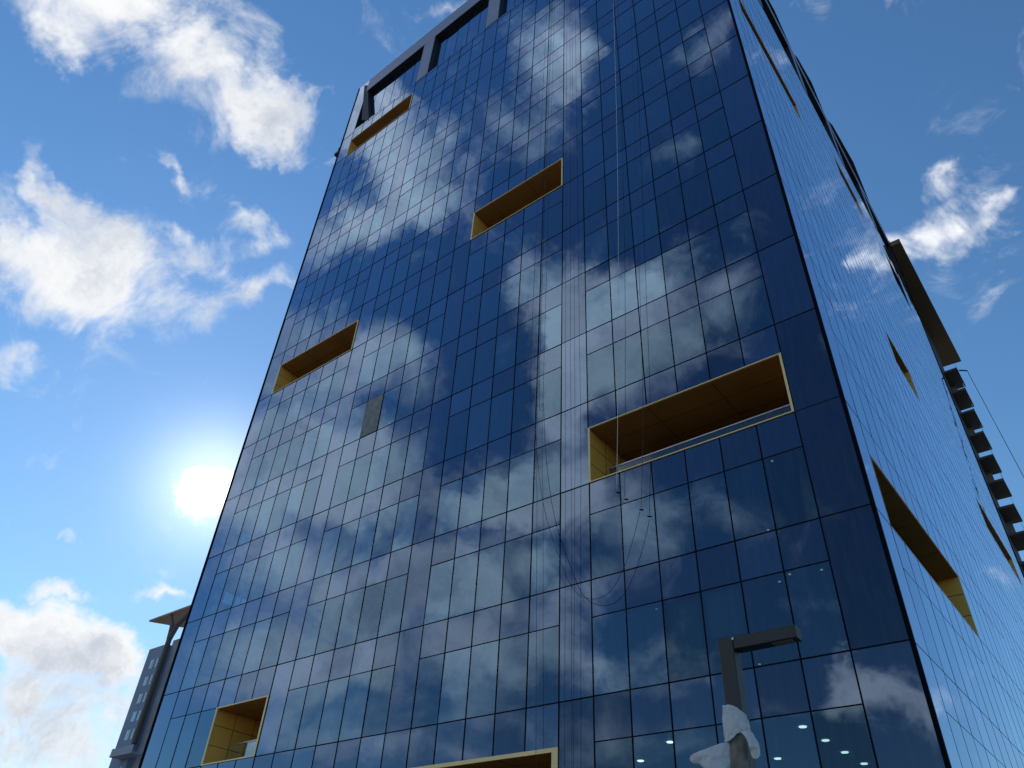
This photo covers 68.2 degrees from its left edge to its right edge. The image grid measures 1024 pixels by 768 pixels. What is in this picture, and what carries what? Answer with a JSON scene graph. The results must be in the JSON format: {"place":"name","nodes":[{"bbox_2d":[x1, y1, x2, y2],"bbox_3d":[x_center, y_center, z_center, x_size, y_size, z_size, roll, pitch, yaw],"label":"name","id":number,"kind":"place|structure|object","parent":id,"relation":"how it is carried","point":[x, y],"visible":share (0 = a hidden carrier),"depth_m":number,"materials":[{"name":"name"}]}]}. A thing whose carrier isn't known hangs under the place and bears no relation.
{"place":"outdoors","nodes":[
{"label":"outdoors","id":0,"kind":"place"},
{"bbox_2d":[109,605,190,767],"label":"apartment tower","id":1,"kind":"structure","parent":0,"point":[127,751],"depth_m":158.40,"materials":[{"name":"white concrete"}]},
{"bbox_2d":[0,0,1023,767],"label":"sky","id":2,"kind":"structure","parent":0,"point":[166,166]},
{"label":"ground","id":3,"kind":"structure","parent":0,"visible":0},
{"bbox_2d":[138,0,1023,767],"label":"glass tower","id":4,"kind":"structure","parent":3,"relation":"on","point":[788,422],"depth_m":32.97,"materials":[{"name":"blue glass"}]},
{"bbox_2d":[156,716,184,767],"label":"window pane","id":5,"kind":"structure","parent":4,"relation":"in","point":[175,725],"depth_m":37.16,"materials":[{"name":"blue glass"}]},
{"bbox_2d":[170,712,199,767],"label":"window pane","id":6,"kind":"structure","parent":4,"relation":"in","point":[181,753],"depth_m":36.44,"materials":[{"name":"blue glass"}]},
{"bbox_2d":[185,709,215,767],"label":"window pane","id":7,"kind":"structure","parent":4,"relation":"in","point":[206,718],"depth_m":35.75,"materials":[{"name":"blue glass"}]},
{"bbox_2d":[194,634,222,686],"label":"window pane","id":8,"kind":"structure","parent":4,"relation":"in","point":[207,665],"depth_m":38.86,"materials":[{"name":"blue glass"}]},
{"bbox_2d":[210,629,238,682],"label":"window pane","id":9,"kind":"structure","parent":4,"relation":"in","point":[229,638],"depth_m":38.18,"materials":[{"name":"blue glass"}]},
{"bbox_2d":[226,623,254,677],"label":"window pane","id":10,"kind":"structure","parent":4,"relation":"in","point":[241,647],"depth_m":37.51,"materials":[{"name":"blue glass"}]},
{"bbox_2d":[242,618,271,673],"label":"window pane","id":11,"kind":"structure","parent":4,"relation":"in","point":[258,640],"depth_m":36.83,"materials":[{"name":"blue glass"}]},
{"bbox_2d":[260,612,288,668],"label":"window pane","id":12,"kind":"structure","parent":4,"relation":"in","point":[278,624],"depth_m":36.17,"materials":[{"name":"blue glass"}]},
{"bbox_2d":[275,687,306,751],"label":"window pane","id":13,"kind":"structure","parent":4,"relation":"in","point":[293,709],"depth_m":32.37,"materials":[{"name":"blue glass"}]},
{"bbox_2d":[279,540,305,590],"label":"window pane","id":14,"kind":"structure","parent":4,"relation":"in","point":[289,579],"depth_m":38.60,"materials":[{"name":"blue glass"}]},
{"bbox_2d":[296,601,324,658],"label":"window pane","id":15,"kind":"structure","parent":4,"relation":"in","point":[310,631],"depth_m":34.81,"materials":[{"name":"blue glass"}]},
{"bbox_2d":[295,682,327,748],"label":"window pane","id":16,"kind":"structure","parent":4,"relation":"in","point":[314,701],"depth_m":31.70,"materials":[{"name":"blue glass"}]},
{"bbox_2d":[314,526,340,578],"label":"window pane","id":17,"kind":"structure","parent":4,"relation":"in","point":[329,542],"depth_m":37.27,"materials":[{"name":"blue glass"}]},
{"bbox_2d":[315,594,344,653],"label":"window pane","id":18,"kind":"structure","parent":4,"relation":"in","point":[333,607],"depth_m":34.14,"materials":[{"name":"blue glass"}]},
{"bbox_2d":[316,677,348,744],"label":"window pane","id":19,"kind":"structure","parent":4,"relation":"in","point":[331,718],"depth_m":31.02,"materials":[{"name":"blue glass"}]},
{"bbox_2d":[332,519,358,571],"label":"window pane","id":20,"kind":"structure","parent":4,"relation":"in","point":[344,552],"depth_m":36.58,"materials":[{"name":"blue glass"}]},
{"bbox_2d":[335,588,364,648],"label":"window pane","id":21,"kind":"structure","parent":4,"relation":"in","point":[350,616],"depth_m":33.47,"materials":[{"name":"blue glass"}]},
{"bbox_2d":[339,671,370,740],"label":"window pane","id":22,"kind":"structure","parent":4,"relation":"in","point":[356,698],"depth_m":30.35,"materials":[{"name":"blue glass"}]},
{"bbox_2d":[347,453,371,500],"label":"window pane","id":23,"kind":"structure","parent":4,"relation":"in","point":[357,487],"depth_m":39.03,"materials":[{"name":"blue glass"}]},
{"bbox_2d":[351,511,377,565],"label":"window pane","id":24,"kind":"structure","parent":4,"relation":"in","point":[367,524],"depth_m":35.91,"materials":[{"name":"blue glass"}]},
{"bbox_2d":[356,581,385,642],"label":"window pane","id":25,"kind":"structure","parent":4,"relation":"in","point":[373,597],"depth_m":32.79,"materials":[{"name":"blue glass"}]},
{"bbox_2d":[365,444,389,492],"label":"window pane","id":26,"kind":"structure","parent":4,"relation":"in","point":[377,471],"depth_m":38.35,"materials":[{"name":"blue glass"}]},
{"bbox_2d":[362,666,393,736],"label":"window pane","id":27,"kind":"structure","parent":4,"relation":"in","point":[376,713],"depth_m":29.68,"materials":[{"name":"blue glass"}]},
{"bbox_2d":[371,504,397,558],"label":"window pane","id":28,"kind":"structure","parent":4,"relation":"in","point":[383,538],"depth_m":35.23,"materials":[{"name":"blue glass"}]},
{"bbox_2d":[378,574,406,636],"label":"window pane","id":29,"kind":"structure","parent":4,"relation":"in","point":[392,607],"depth_m":32.12,"materials":[{"name":"blue glass"}]},
{"bbox_2d":[384,436,408,484],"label":"window pane","id":30,"kind":"structure","parent":4,"relation":"in","point":[396,461],"depth_m":37.68,"materials":[{"name":"blue glass"}]},
{"bbox_2d":[391,495,418,551],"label":"window pane","id":31,"kind":"structure","parent":4,"relation":"in","point":[406,515],"depth_m":34.56,"materials":[{"name":"blue glass"}]},
{"bbox_2d":[403,427,427,477],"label":"window pane","id":32,"kind":"structure","parent":4,"relation":"in","point":[417,441],"depth_m":37.00,"materials":[{"name":"blue glass"}]},
{"bbox_2d":[411,654,443,727],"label":"window pane","id":33,"kind":"structure","parent":4,"relation":"in","point":[426,704],"depth_m":28.32,"materials":[{"name":"blue glass"}]},
{"bbox_2d":[424,559,453,623],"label":"window pane","id":34,"kind":"structure","parent":4,"relation":"in","point":[438,598],"depth_m":30.77,"materials":[{"name":"blue glass"}]},
{"bbox_2d":[435,479,461,535],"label":"window pane","id":35,"kind":"structure","parent":4,"relation":"in","point":[449,500],"depth_m":33.21,"materials":[{"name":"blue glass"}]},
{"bbox_2d":[438,647,470,722],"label":"window pane","id":36,"kind":"structure","parent":4,"relation":"in","point":[453,698],"depth_m":27.65,"materials":[{"name":"blue glass"}]},
{"bbox_2d":[444,409,468,460],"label":"window pane","id":37,"kind":"structure","parent":4,"relation":"in","point":[458,423],"depth_m":35.66,"materials":[{"name":"blue glass"}]},
{"bbox_2d":[449,551,477,617],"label":"window pane","id":38,"kind":"structure","parent":4,"relation":"in","point":[465,567],"depth_m":30.09,"materials":[{"name":"blue glass"}]},
{"bbox_2d":[452,347,475,394],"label":"window pane","id":39,"kind":"structure","parent":4,"relation":"in","point":[463,375],"depth_m":38.10,"materials":[{"name":"blue glass"}]},
{"bbox_2d":[458,470,484,527],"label":"window pane","id":40,"kind":"structure","parent":4,"relation":"in","point":[473,485],"depth_m":32.54,"materials":[{"name":"blue glass"}]},
{"bbox_2d":[466,399,490,451],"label":"window pane","id":41,"kind":"structure","parent":4,"relation":"in","point":[478,425],"depth_m":34.98,"materials":[{"name":"blue glass"}]},
{"bbox_2d":[466,640,498,717],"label":"window pane","id":42,"kind":"structure","parent":4,"relation":"in","point":[483,665],"depth_m":26.98,"materials":[{"name":"blue glass"}]},
{"bbox_2d":[473,337,495,384],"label":"window pane","id":43,"kind":"structure","parent":4,"relation":"in","point":[484,358],"depth_m":37.43,"materials":[{"name":"blue glass"}]},
{"bbox_2d":[475,543,503,610],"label":"window pane","id":44,"kind":"structure","parent":4,"relation":"in","point":[490,566],"depth_m":29.42,"materials":[{"name":"blue glass"}]},
{"bbox_2d":[482,460,508,519],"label":"window pane","id":45,"kind":"structure","parent":4,"relation":"in","point":[496,478],"depth_m":31.87,"materials":[{"name":"blue glass"}]},
{"bbox_2d":[488,389,512,441],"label":"window pane","id":46,"kind":"structure","parent":4,"relation":"in","point":[501,405],"depth_m":34.31,"materials":[{"name":"blue glass"}]},
{"bbox_2d":[494,327,516,374],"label":"window pane","id":47,"kind":"structure","parent":4,"relation":"in","point":[505,342],"depth_m":36.76,"materials":[{"name":"blue glass"}]},
{"bbox_2d":[496,633,527,712],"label":"window pane","id":48,"kind":"structure","parent":4,"relation":"in","point":[512,664],"depth_m":26.30,"materials":[{"name":"blue glass"}]},
{"bbox_2d":[502,534,530,602],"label":"window pane","id":49,"kind":"structure","parent":4,"relation":"in","point":[516,576],"depth_m":28.75,"materials":[{"name":"blue glass"}]},
{"bbox_2d":[507,450,533,510],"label":"window pane","id":50,"kind":"structure","parent":4,"relation":"in","point":[520,490],"depth_m":31.20,"materials":[{"name":"blue glass"}]},
{"bbox_2d":[512,378,536,431],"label":"window pane","id":51,"kind":"structure","parent":4,"relation":"in","point":[524,411],"depth_m":33.63,"materials":[{"name":"blue glass"}]},
{"bbox_2d":[516,316,538,364],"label":"window pane","id":52,"kind":"structure","parent":4,"relation":"in","point":[527,332],"depth_m":36.09,"materials":[{"name":"blue glass"}]},
{"bbox_2d":[519,261,540,305],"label":"window pane","id":53,"kind":"structure","parent":4,"relation":"in","point":[529,283],"depth_m":38.52,"materials":[{"name":"blue glass"}]},
{"bbox_2d":[527,626,558,706],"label":"window pane","id":54,"kind":"structure","parent":4,"relation":"in","point":[542,682],"depth_m":25.63,"materials":[{"name":"blue glass"}]},
{"bbox_2d":[536,0,551,649],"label":"rope","id":55,"kind":"object","parent":4,"relation":"hanging from","point":[537,399],"visible":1,"depth_m":31.73,"materials":[{"name":"grey"}]},
{"bbox_2d":[530,525,559,595],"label":"window pane","id":56,"kind":"structure","parent":4,"relation":"in","point":[544,552],"depth_m":28.08,"materials":[{"name":"blue glass"}]},
{"bbox_2d":[533,440,559,501],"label":"window pane","id":57,"kind":"structure","parent":4,"relation":"in","point":[548,456],"depth_m":30.51,"materials":[{"name":"blue glass"}]},
{"bbox_2d":[536,367,560,422],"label":"window pane","id":58,"kind":"structure","parent":4,"relation":"in","point":[549,384],"depth_m":32.95,"materials":[{"name":"blue glass"}]},
{"bbox_2d":[538,305,560,353],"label":"window pane","id":59,"kind":"structure","parent":4,"relation":"in","point":[550,321],"depth_m":35.41,"materials":[{"name":"blue glass"}]},
{"bbox_2d":[540,250,561,294],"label":"window pane","id":60,"kind":"structure","parent":4,"relation":"in","point":[551,266],"depth_m":37.84,"materials":[{"name":"blue glass"}]},
{"bbox_2d":[564,56,566,766],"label":"rope","id":61,"kind":"object","parent":4,"relation":"hanging from","point":[565,473],"visible":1,"depth_m":29.26,"materials":[{"name":"grey"}]},
{"bbox_2d":[530,15,639,598],"bbox_3d":[3.711,-16.184,44.671,5.106,60.720,0.018,-24,-46,30],"label":"rope","id":62,"kind":"object","parent":4,"relation":"hanging from","point":[534,396],"visible":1,"depth_m":32.09,"materials":[{"name":"grey"}]},
{"bbox_2d":[584,177,605,218],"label":"window pane","id":63,"kind":"structure","parent":4,"relation":"in","point":[594,194],"depth_m":38.94,"materials":[{"name":"blue glass"}]},
{"bbox_2d":[585,225,607,270],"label":"window pane","id":64,"kind":"structure","parent":4,"relation":"in","point":[596,244],"depth_m":36.50,"materials":[{"name":"blue glass"}]},
{"bbox_2d":[586,281,610,330],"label":"window pane","id":65,"kind":"structure","parent":4,"relation":"in","point":[598,306],"depth_m":34.07,"materials":[{"name":"blue glass"}]},
{"bbox_2d":[587,344,614,400],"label":"window pane","id":66,"kind":"structure","parent":4,"relation":"in","point":[600,367],"depth_m":31.62,"materials":[{"name":"blue glass"}]},
{"bbox_2d":[590,506,622,578],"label":"window pane","id":67,"kind":"structure","parent":4,"relation":"in","point":[606,532],"depth_m":26.73,"materials":[{"name":"blue glass"}]},
{"bbox_2d":[592,610,628,694],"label":"window pane","id":68,"kind":"structure","parent":4,"relation":"in","point":[610,655],"depth_m":24.28,"materials":[{"name":"blue glass"}]},
{"bbox_2d":[605,164,628,205],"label":"window pane","id":69,"kind":"structure","parent":4,"relation":"in","point":[616,189],"depth_m":38.26,"materials":[{"name":"blue glass"}]},
{"bbox_2d":[608,212,632,258],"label":"window pane","id":70,"kind":"structure","parent":4,"relation":"in","point":[619,230],"depth_m":35.84,"materials":[{"name":"blue glass"}]},
{"bbox_2d":[610,268,637,318],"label":"window pane","id":71,"kind":"structure","parent":4,"relation":"in","point":[628,302],"depth_m":33.38,"materials":[{"name":"blue glass"}]},
{"bbox_2d":[613,332,643,388],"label":"window pane","id":72,"kind":"structure","parent":4,"relation":"in","point":[628,364],"depth_m":30.94,"materials":[{"name":"blue glass"}]},
{"bbox_2d":[621,495,657,569],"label":"window pane","id":73,"kind":"structure","parent":4,"relation":"in","point":[643,551],"depth_m":26.05,"materials":[{"name":"blue glass"}]},
{"bbox_2d":[627,151,652,192],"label":"window pane","id":74,"kind":"structure","parent":4,"relation":"in","point":[639,171],"depth_m":37.60,"materials":[{"name":"blue glass"}]},
{"bbox_2d":[631,199,658,245],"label":"window pane","id":75,"kind":"structure","parent":4,"relation":"in","point":[647,227],"depth_m":35.15,"materials":[{"name":"blue glass"}]},
{"bbox_2d":[627,601,667,688],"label":"window pane","id":76,"kind":"structure","parent":4,"relation":"in","point":[646,640],"depth_m":23.61,"materials":[{"name":"blue glass"}]},
{"bbox_2d":[636,255,665,306],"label":"window pane","id":77,"kind":"structure","parent":4,"relation":"in","point":[652,285],"depth_m":32.70,"materials":[{"name":"blue glass"}]},
{"bbox_2d":[641,319,673,376],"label":"window pane","id":78,"kind":"structure","parent":4,"relation":"in","point":[656,339],"depth_m":30.27,"materials":[{"name":"blue glass"}]},
{"bbox_2d":[650,137,677,179],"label":"window pane","id":79,"kind":"structure","parent":4,"relation":"in","point":[663,156],"depth_m":36.92,"materials":[{"name":"blue glass"}]},
{"bbox_2d":[656,185,685,232],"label":"window pane","id":80,"kind":"structure","parent":4,"relation":"in","point":[670,208],"depth_m":34.48,"materials":[{"name":"blue glass"}]},
{"bbox_2d":[654,484,694,559],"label":"window pane","id":81,"kind":"structure","parent":4,"relation":"in","point":[672,506],"depth_m":25.38,"materials":[{"name":"blue glass"}]},
{"bbox_2d":[662,241,694,293],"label":"window pane","id":82,"kind":"structure","parent":4,"relation":"in","point":[677,262],"depth_m":32.03,"materials":[{"name":"blue glass"}]},
{"bbox_2d":[667,80,693,119],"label":"window pane","id":83,"kind":"structure","parent":4,"relation":"in","point":[680,99],"depth_m":38.70,"materials":[{"name":"blue glass"}]},
{"bbox_2d":[663,592,708,681],"bbox_3d":[5.255,7.658,22.970,1.336,2.554,0.007,-24,-46,30],"label":"window pane","id":84,"kind":"structure","parent":4,"relation":"in","point":[683,618],"depth_m":22.93,"materials":[{"name":"blue glass"}]},
{"bbox_2d":[670,306,705,364],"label":"window pane","id":85,"kind":"structure","parent":4,"relation":"in","point":[686,327],"depth_m":29.60,"materials":[{"name":"blue glass"}]},
{"bbox_2d":[674,122,702,165],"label":"window pane","id":86,"kind":"structure","parent":4,"relation":"in","point":[688,144],"depth_m":36.25,"materials":[{"name":"blue glass"}]},
{"bbox_2d":[681,170,712,218],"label":"window pane","id":87,"kind":"structure","parent":4,"relation":"in","point":[696,191],"depth_m":33.81,"materials":[{"name":"blue glass"}]},
{"bbox_2d":[690,65,718,105],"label":"window pane","id":88,"kind":"structure","parent":4,"relation":"in","point":[704,85],"depth_m":38.02,"materials":[{"name":"blue glass"}]},
{"bbox_2d":[690,226,724,279],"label":"window pane","id":89,"kind":"structure","parent":4,"relation":"in","point":[707,255],"depth_m":31.36,"materials":[{"name":"blue glass"}]},
{"bbox_2d":[689,472,733,550],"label":"window pane","id":90,"kind":"structure","parent":4,"relation":"in","point":[712,525],"depth_m":24.70,"materials":[{"name":"blue glass"}]},
{"bbox_2d":[699,108,729,151],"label":"window pane","id":91,"kind":"structure","parent":4,"relation":"in","point":[714,130],"depth_m":35.58,"materials":[{"name":"blue glass"}]},
{"bbox_2d":[700,291,738,351],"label":"window pane","id":92,"kind":"structure","parent":4,"relation":"in","point":[717,313],"depth_m":28.92,"materials":[{"name":"blue glass"}]},
{"bbox_2d":[708,156,741,204],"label":"window pane","id":93,"kind":"structure","parent":4,"relation":"in","point":[724,178],"depth_m":33.13,"materials":[{"name":"blue glass"}]},
{"bbox_2d":[701,583,752,673],"bbox_3d":[6.306,7.180,22.297,1.336,2.554,0.005,-24,-46,30],"label":"window pane","id":94,"kind":"structure","parent":4,"relation":"in","point":[723,607],"depth_m":22.46,"materials":[{"name":"blue glass"}]},
{"bbox_2d":[718,211,756,265],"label":"window pane","id":95,"kind":"structure","parent":4,"relation":"in","point":[736,234],"depth_m":30.69,"materials":[{"name":"blue glass"}]},
{"bbox_2d":[717,719,767,767],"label":"window pane","id":96,"kind":"structure","parent":4,"relation":"in","point":[756,725],"depth_m":20.16,"materials":[{"name":"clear glass"}]},
{"bbox_2d":[725,460,774,539],"bbox_3d":[7.538,3.666,24.065,1.336,2.554,0.001,-24,-46,30],"label":"window pane","id":97,"kind":"structure","parent":4,"relation":"in","point":[750,507],"depth_m":24.03,"materials":[{"name":"blue glass"}]},
{"bbox_2d":[731,276,772,337],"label":"window pane","id":98,"kind":"structure","parent":4,"relation":"in","point":[750,300],"depth_m":28.25,"materials":[{"name":"blue glass"}]},
{"bbox_2d":[742,572,799,666],"bbox_3d":[7.356,6.702,21.624,1.336,2.554,0.002,-24,-46,30],"label":"window pane","id":99,"kind":"structure","parent":4,"relation":"in","point":[767,606],"depth_m":21.75,"materials":[{"name":"blue glass"}]},
{"bbox_2d":[763,447,817,528],"bbox_3d":[8.588,3.188,23.392,1.336,2.554,0.003,-25,-46,30],"label":"window pane","id":100,"kind":"structure","parent":4,"relation":"in","point":[789,484],"depth_m":23.36,"materials":[{"name":"blue glass"}]},
{"bbox_2d":[763,712,819,767],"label":"window pane","id":101,"kind":"structure","parent":4,"relation":"in","point":[790,739],"depth_m":19.56,"materials":[{"name":"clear glass"}]},
{"bbox_2d":[785,561,848,657],"bbox_3d":[8.406,6.224,20.951,1.336,2.554,0.001,-25,-47,30],"label":"window pane","id":102,"kind":"structure","parent":4,"relation":"in","point":[816,611],"depth_m":20.91,"materials":[{"name":"blue glass"}]},
{"bbox_2d":[812,705,876,767],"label":"window pane","id":103,"kind":"structure","parent":4,"relation":"in","point":[842,734],"depth_m":18.85,"materials":[{"name":"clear glass"}]},
{"bbox_2d":[904,570,942,670],"bbox_3d":[11.496,6.572,21.152,0.001,2.554,1.336,-25,-46,30],"label":"window pane","id":104,"kind":"structure","parent":4,"relation":"in","point":[913,587],"depth_m":21.12,"materials":[{"name":"blue glass"}]},
{"bbox_2d":[918,586,955,683],"bbox_3d":[12.319,7.261,21.947,0.001,2.554,1.336,-24,-46,30],"label":"window pane","id":105,"kind":"structure","parent":4,"relation":"in","point":[936,634],"depth_m":21.91,"materials":[{"name":"blue glass"}]},
{"bbox_2d":[946,712,972,767],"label":"window pane","id":106,"kind":"structure","parent":4,"relation":"in","point":[955,727],"depth_m":19.12,"materials":[{"name":"blue glass"}]},
{"bbox_2d":[718,625,801,767],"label":"street lamp","id":107,"kind":"object","parent":3,"relation":"on","point":[731,649],"visible":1,"depth_m":6.53,"materials":[{"name":"grey metal"}]},
{"bbox_2d":[690,705,759,767],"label":"plastic sheet","id":108,"kind":"object","parent":107,"relation":"attached to","point":[734,752],"visible":1,"depth_m":6.14,"materials":[{"name":"white plastic"}]},
{"bbox_2d":[890,239,1023,573],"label":"apartment tower","id":109,"kind":"structure","parent":3,"relation":"on","point":[944,350],"depth_m":95.23,"materials":[{"name":"brown concrete"}]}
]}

